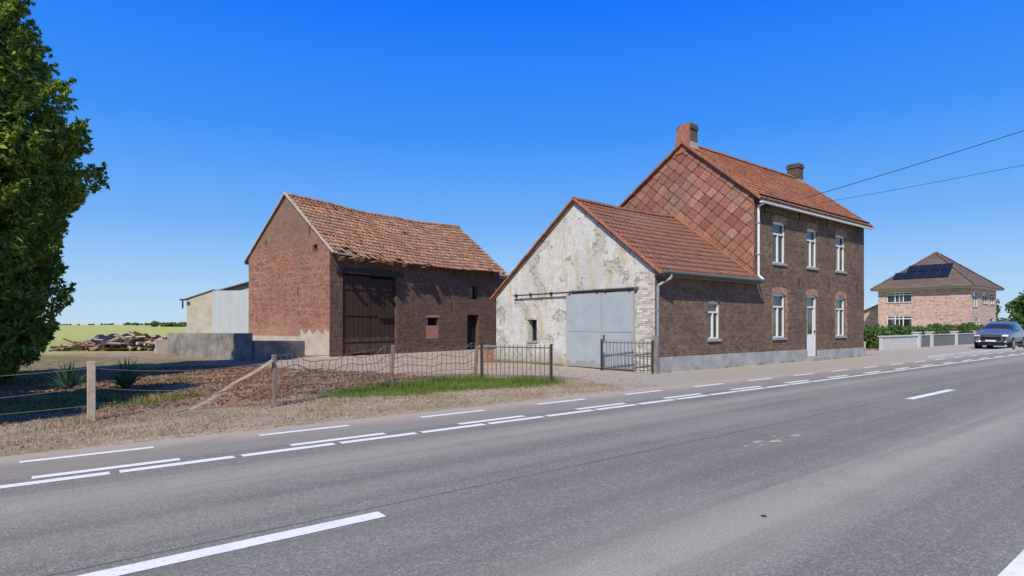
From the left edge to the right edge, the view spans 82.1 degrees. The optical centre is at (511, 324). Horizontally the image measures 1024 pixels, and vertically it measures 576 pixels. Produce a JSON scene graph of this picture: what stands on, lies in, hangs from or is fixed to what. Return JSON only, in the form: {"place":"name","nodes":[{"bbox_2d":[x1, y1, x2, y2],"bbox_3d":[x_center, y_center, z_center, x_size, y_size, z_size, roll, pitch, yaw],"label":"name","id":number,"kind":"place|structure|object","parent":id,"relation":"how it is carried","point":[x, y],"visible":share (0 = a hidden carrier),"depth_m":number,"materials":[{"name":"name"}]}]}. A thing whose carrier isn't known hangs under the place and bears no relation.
{"place":"outdoors","nodes":[
{"label":"outdoors","id":0,"kind":"place"},
{"bbox_2d":[155,340,166,352],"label":"wall","id":1,"kind":"structure","parent":0,"point":[160,346],"depth_m":31.12,"materials":[{"name":"beige concrete"}]},
{"bbox_2d":[167,333,304,359],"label":"concrete wall","id":2,"kind":"structure","parent":0,"point":[237,346],"depth_m":26.66,"materials":[{"name":"grey concrete"}]},
{"bbox_2d":[244,192,507,356],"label":"brick barn","id":3,"kind":"structure","parent":0,"point":[328,279],"depth_m":31.08,"materials":[{"name":"red brick"}]},
{"bbox_2d":[336,268,475,355],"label":"barn doors and openings","id":4,"kind":"structure","parent":3,"relation":"in","point":[368,301],"depth_m":30.02,"materials":[{"name":"brown wood"}]},
{"bbox_2d":[0,325,1017,456],"bbox_3d":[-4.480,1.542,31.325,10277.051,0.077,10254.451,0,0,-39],"label":"ground","id":5,"kind":"structure","parent":0,"point":[150,359],"depth_m":17.41,"materials":[{"name":"beige gravel"}]},
{"bbox_2d":[0,0,110,383],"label":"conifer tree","id":6,"kind":"object","parent":5,"relation":"on","point":[44,192],"visible":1,"depth_m":15.06,"materials":[{"name":"green plant"}]},
{"bbox_2d":[42,360,86,390],"bbox_3d":[-10.402,1.171,13.691,1.237,0.758,1.082,0,0,-39],"label":"yucca plant","id":7,"kind":"object","parent":5,"relation":"on","point":[68,381],"visible":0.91,"depth_m":13.64,"materials":[{"name":"green plant"}]},
{"bbox_2d":[48,331,166,351],"bbox_3d":[-23.503,1.176,35.007,8.059,1.614,3.386,0,0,0],"label":"wood pile","id":8,"kind":"object","parent":5,"relation":"on","point":[137,341],"visible":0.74,"depth_m":34.28,"materials":[{"name":"brown wood"}]},
{"bbox_2d":[100,357,148,388],"bbox_3d":[-9.032,1.135,13.777,1.347,0.830,1.454,0,0,24],"label":"yucca plant","id":9,"kind":"object","parent":5,"relation":"on","point":[126,379],"visible":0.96,"depth_m":13.68,"materials":[{"name":"green plant"}]},
{"bbox_2d":[180,281,248,332],"bbox_3d":[-18.463,-1.050,40.356,6.300,5.200,4.300,0,0,0],"label":"lean to shed","id":10,"kind":"object","parent":5,"relation":"on","point":[225,310],"visible":0.45,"depth_m":38.48,"materials":[{"name":"metal"}]},
{"bbox_2d":[170,359,272,412],"bbox_3d":[-5.253,1.098,10.678,1.696,0.893,0.242,0,0,-34],"label":"fallen rail","id":11,"kind":"object","parent":5,"relation":"on","point":[232,383],"visible":0.99,"depth_m":10.68,"materials":[{"name":"brown wood"}]},
{"bbox_2d":[0,365,453,422],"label":"leaf litter","id":12,"kind":"object","parent":5,"relation":"on","point":[43,380],"visible":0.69,"depth_m":14.63,"materials":[{"name":"brown plant"}]},
{"bbox_2d":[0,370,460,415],"bbox_3d":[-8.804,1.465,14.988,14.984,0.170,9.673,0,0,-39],"label":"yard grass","id":13,"kind":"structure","parent":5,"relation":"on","point":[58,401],"depth_m":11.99,"materials":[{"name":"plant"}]},
{"bbox_2d":[0,343,478,420],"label":"wire fence","id":14,"kind":"object","parent":5,"relation":"on","point":[91,368],"visible":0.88,"depth_m":11.71,"materials":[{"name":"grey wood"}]},
{"bbox_2d":[0,382,652,452],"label":"dry grass verge","id":15,"kind":"structure","parent":5,"relation":"on","point":[83,422],"depth_m":9.99,"materials":[{"name":"beige plant"}]},
{"bbox_2d":[0,358,655,450],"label":"pebbles","id":16,"kind":"object","parent":5,"relation":"on","point":[323,399],"visible":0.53,"depth_m":12.86,"materials":[{"name":"grey stone"}]},
{"bbox_2d":[304,376,564,398],"bbox_3d":[-1.927,1.485,14.263,6.288,0.130,2.780,0,0,-39],"label":"grass strip","id":17,"kind":"object","parent":5,"relation":"on","point":[497,383],"depth_m":13.85,"materials":[{"name":"green plant"}]},
{"bbox_2d":[356,370,572,389],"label":"grass","id":18,"kind":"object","parent":5,"relation":"on","point":[413,382],"visible":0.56,"depth_m":15.23,"materials":[{"name":"green plant"}]},
{"bbox_2d":[478,345,495,362],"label":"brick pier","id":19,"kind":"structure","parent":5,"relation":"on","point":[490,354],"depth_m":23.84,"materials":[{"name":"brick"}]},
{"bbox_2d":[480,343,552,380],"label":"metal gate","id":20,"kind":"structure","parent":5,"relation":"on","point":[550,348],"depth_m":15.78,"materials":[{"name":"metal"}]},
{"bbox_2d":[44,316,1021,326],"bbox_3d":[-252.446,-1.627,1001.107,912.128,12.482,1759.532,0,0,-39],"label":"distant trees","id":21,"kind":"object","parent":5,"relation":"on","point":[167,324],"visible":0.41,"depth_m":429.45,"materials":[{"name":"green plant"}]},
{"bbox_2d":[653,336,658,373],"bbox_3d":[4.490,0.950,18.334,0.130,1.200,0.130,0,0,-39],"label":"gate post","id":22,"kind":"object","parent":5,"relation":"on","point":[656,354],"visible":0.8,"depth_m":18.28,"materials":[{"name":"concrete"}]},
{"bbox_2d":[600,339,653,373],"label":"metal gate","id":23,"kind":"structure","parent":22,"relation":"attached to","point":[613,354],"depth_m":19.06,"materials":[{"name":"metal"}]},
{"bbox_2d":[495,354,859,372],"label":"wall foot weeds","id":24,"kind":"object","parent":5,"relation":"on","point":[850,356],"depth_m":23.03,"materials":[{"name":"green plant"}]},
{"bbox_2d":[659,347,864,372],"bbox_3d":[10.850,1.300,23.602,16.128,0.500,0.034,0,0,-39],"label":"plinth strip","id":25,"kind":"object","parent":5,"relation":"on","point":[686,363],"visible":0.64,"depth_m":21.73,"materials":[{"name":"grey concrete"}]},
{"bbox_2d":[754,198,863,356],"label":"front wall","id":26,"kind":"structure","parent":5,"relation":"on","point":[795,260],"depth_m":24.88,"materials":[{"name":"brick"}]},
{"bbox_2d":[654,193,873,347],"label":"gutters and pipes","id":27,"kind":"object","parent":26,"relation":"attached to","point":[712,276],"visible":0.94,"depth_m":22.27,"materials":[{"name":"metal"}]},
{"bbox_2d":[707,215,846,360],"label":"windows and door","id":28,"kind":"structure","parent":26,"relation":"in","point":[778,294],"depth_m":24.81,"materials":[{"name":"white glass"}]},
{"bbox_2d":[771,296,846,337],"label":"window jambs","id":29,"kind":"structure","parent":28,"relation":"attached to","point":[786,317],"depth_m":23.84,"materials":[{"name":"orange brick"}]},
{"bbox_2d":[864,315,877,337],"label":"garage side","id":30,"kind":"structure","parent":5,"relation":"on","point":[871,320],"depth_m":69.92,"materials":[{"name":"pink brick"}]},
{"bbox_2d":[864,330,978,349],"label":"panels and pillars","id":31,"kind":"object","parent":5,"relation":"on","point":[919,340],"visible":0.59,"depth_m":40.12,"materials":[{"name":"concrete"}]},
{"bbox_2d":[878,287,970,327],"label":"side wall","id":32,"kind":"structure","parent":5,"relation":"on","point":[923,300],"depth_m":62.65,"materials":[{"name":"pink brick"}]},
{"bbox_2d":[870,251,1003,289],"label":"hip roof","id":33,"kind":"structure","parent":32,"relation":"on","point":[960,275],"depth_m":64.08,"materials":[{"name":"brown tile"}]},
{"bbox_2d":[893,263,953,279],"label":"solar panels","id":34,"kind":"object","parent":33,"relation":"attached to","point":[912,272],"visible":1,"depth_m":64.29,"materials":[{"name":"blue glass"}]},
{"bbox_2d":[864,323,985,347],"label":"garden hedge","id":35,"kind":"object","parent":5,"relation":"on","point":[871,333],"visible":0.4,"depth_m":41.75,"materials":[{"name":"green plant"}]},
{"bbox_2d":[960,322,983,326],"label":"garden shrub","id":36,"kind":"object","parent":5,"relation":"on","point":[970,323],"visible":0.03,"depth_m":54.77,"materials":[{"name":"green plant"}]},
{"bbox_2d":[928,347,1022,357],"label":"kerb","id":37,"kind":"structure","parent":5,"relation":"on","point":[963,353],"depth_m":30.93,"materials":[{"name":"concrete"}]},
{"bbox_2d":[971,287,995,325],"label":"front wall","id":38,"kind":"structure","parent":5,"relation":"on","point":[984,313],"depth_m":62.50,"materials":[{"name":"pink brick"}]},
{"bbox_2d":[870,285,1004,327],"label":"windows and fascia","id":39,"kind":"structure","parent":38,"relation":"attached to","point":[899,297],"depth_m":64.55,"materials":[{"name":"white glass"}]},
{"bbox_2d":[974,321,1023,349],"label":"parked car","id":40,"kind":"object","parent":5,"relation":"on","point":[1008,334],"visible":0.97,"depth_m":37.03,"materials":[{"name":"grey paint"}]},
{"bbox_2d":[996,299,1001,319],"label":"broadleaf tree","id":41,"kind":"object","parent":5,"relation":"on","point":[998,309],"depth_m":91.59,"materials":[{"name":"green plant"}]},
{"bbox_2d":[1005,312,1023,329],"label":"garden shrub","id":42,"kind":"object","parent":5,"relation":"on","point":[1018,318],"visible":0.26,"depth_m":68.79,"materials":[{"name":"green plant"}]},
{"bbox_2d":[1005,290,1023,323],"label":"broadleaf tree","id":43,"kind":"object","parent":5,"relation":"on","point":[1015,305],"visible":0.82,"depth_m":80.80,"materials":[{"name":"green plant"}]},
{"label":"back wall","id":44,"kind":"object","parent":5,"relation":"on","visible":0},
{"bbox_2d":[864,304,877,314],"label":"garage roof","id":45,"kind":"structure","parent":44,"relation":"attached to","point":[872,310],"depth_m":69.82,"materials":[{"name":"brown tile"}]},
{"bbox_3d":[3.017,-2.827,25.172,6.024,3.522,5.143,0,0,-39],"label":"annex","id":46,"kind":"object","parent":5,"relation":"on","visible":0},
{"bbox_2d":[513,287,638,370],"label":"gate and fittings","id":47,"kind":"structure","parent":46,"relation":"attached to","point":[593,319],"depth_m":20.39,"materials":[{"name":"metal"}]},
{"bbox_2d":[634,271,654,372],"bbox_3d":[4.255,-0.075,18.924,0.013,3.250,0.856,0,0,-39],"label":"brick quoin","id":48,"kind":"object","parent":46,"relation":"attached to","point":[644,298],"visible":0.84,"depth_m":18.87,"materials":[{"name":"white brick"}]},
{"bbox_2d":[492,149,867,300],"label":"roof decks","id":49,"kind":"object","parent":46,"relation":"on","point":[538,245],"visible":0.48,"depth_m":22.61,"materials":[{"name":"brown wood"}]},
{"bbox_2d":[578,200,754,281],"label":"annex roof front","id":50,"kind":"structure","parent":49,"relation":"on","point":[658,249],"depth_m":21.41,"materials":[{"name":"red tile"}]},
{"bbox_2d":[675,122,690,154],"bbox_3d":[7.202,-7.825,24.811,0.111,1.250,0.720,0,0,-39],"label":"chimney shoulder","id":51,"kind":"object","parent":49,"relation":"on","point":[683,132],"visible":0.95,"depth_m":24.71},
{"bbox_2d":[677,123,698,149],"bbox_3d":[7.454,-7.865,24.936,0.580,1.130,0.700,0,0,-39],"label":"chimney","id":52,"kind":"object","parent":49,"relation":"on","point":[694,129],"visible":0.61,"depth_m":24.67,"materials":[{"name":"brick"}]},
{"bbox_2d":[623,150,753,273],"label":"gable slates","id":53,"kind":"object","parent":49,"relation":"attached to","point":[713,205],"visible":0.38,"depth_m":23.94,"materials":[{"name":"red tile"}]},
{"bbox_2d":[652,147,791,177],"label":"roof back","id":54,"kind":"structure","parent":49,"relation":"on","point":[729,157],"depth_m":26.74,"materials":[{"name":"tile"}]},
{"bbox_2d":[693,148,872,226],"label":"roof front","id":55,"kind":"structure","parent":49,"relation":"on","point":[767,179],"depth_m":26.02,"materials":[{"name":"tile"}]},
{"bbox_2d":[786,163,803,182],"bbox_3d":[14.892,-7.800,30.919,0.630,1.200,0.680,0,0,-39],"label":"chimney","id":56,"kind":"object","parent":49,"relation":"on","point":[795,170],"visible":0.68,"depth_m":30.67,"materials":[{"name":"brick"}]},
{"bbox_2d":[490,140,872,299],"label":"ridge and verge tiles","id":57,"kind":"structure","parent":46,"relation":"on","point":[635,190],"depth_m":23.45,"materials":[{"name":"red tile"}]},
{"bbox_2d":[0,349,1023,575],"bbox_3d":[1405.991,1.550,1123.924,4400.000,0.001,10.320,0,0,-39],"label":"road","id":58,"kind":"structure","parent":0,"point":[878,474],"depth_m":5.52,"materials":[{"name":"grey asphalt"}]},
{"bbox_2d":[0,352,1023,575],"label":"road markings","id":59,"kind":"object","parent":58,"relation":"on","point":[1015,567],"visible":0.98,"depth_m":6.10,"materials":[{"name":"paint"}]},
{"bbox_2d":[743,434,799,446],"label":"mortar spots","id":60,"kind":"object","parent":58,"relation":"on","point":[777,440],"visible":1,"depth_m":7.77,"materials":[{"name":"grey concrete"}]},
{"bbox_2d":[18,0,1023,324],"label":"sky","id":61,"kind":"structure","parent":0,"point":[485,118],"materials":[{"name":"blue"}]},
{"bbox_2d":[496,203,653,370],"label":"annex gable wall","id":62,"kind":"structure","parent":0,"point":[578,248],"depth_m":22.09,"materials":[{"name":"white paint"}]},
{"bbox_2d":[655,271,753,357],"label":"annex front wall","id":63,"kind":"structure","parent":0,"point":[683,317],"depth_m":20.13,"materials":[{"name":"brown brick"}]},
{"bbox_2d":[807,130,1023,202],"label":"power lines","id":64,"kind":"object","parent":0,"point":[920,163],"visible":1,"depth_m":23.70,"materials":[{"name":"black metal"}]}
]}

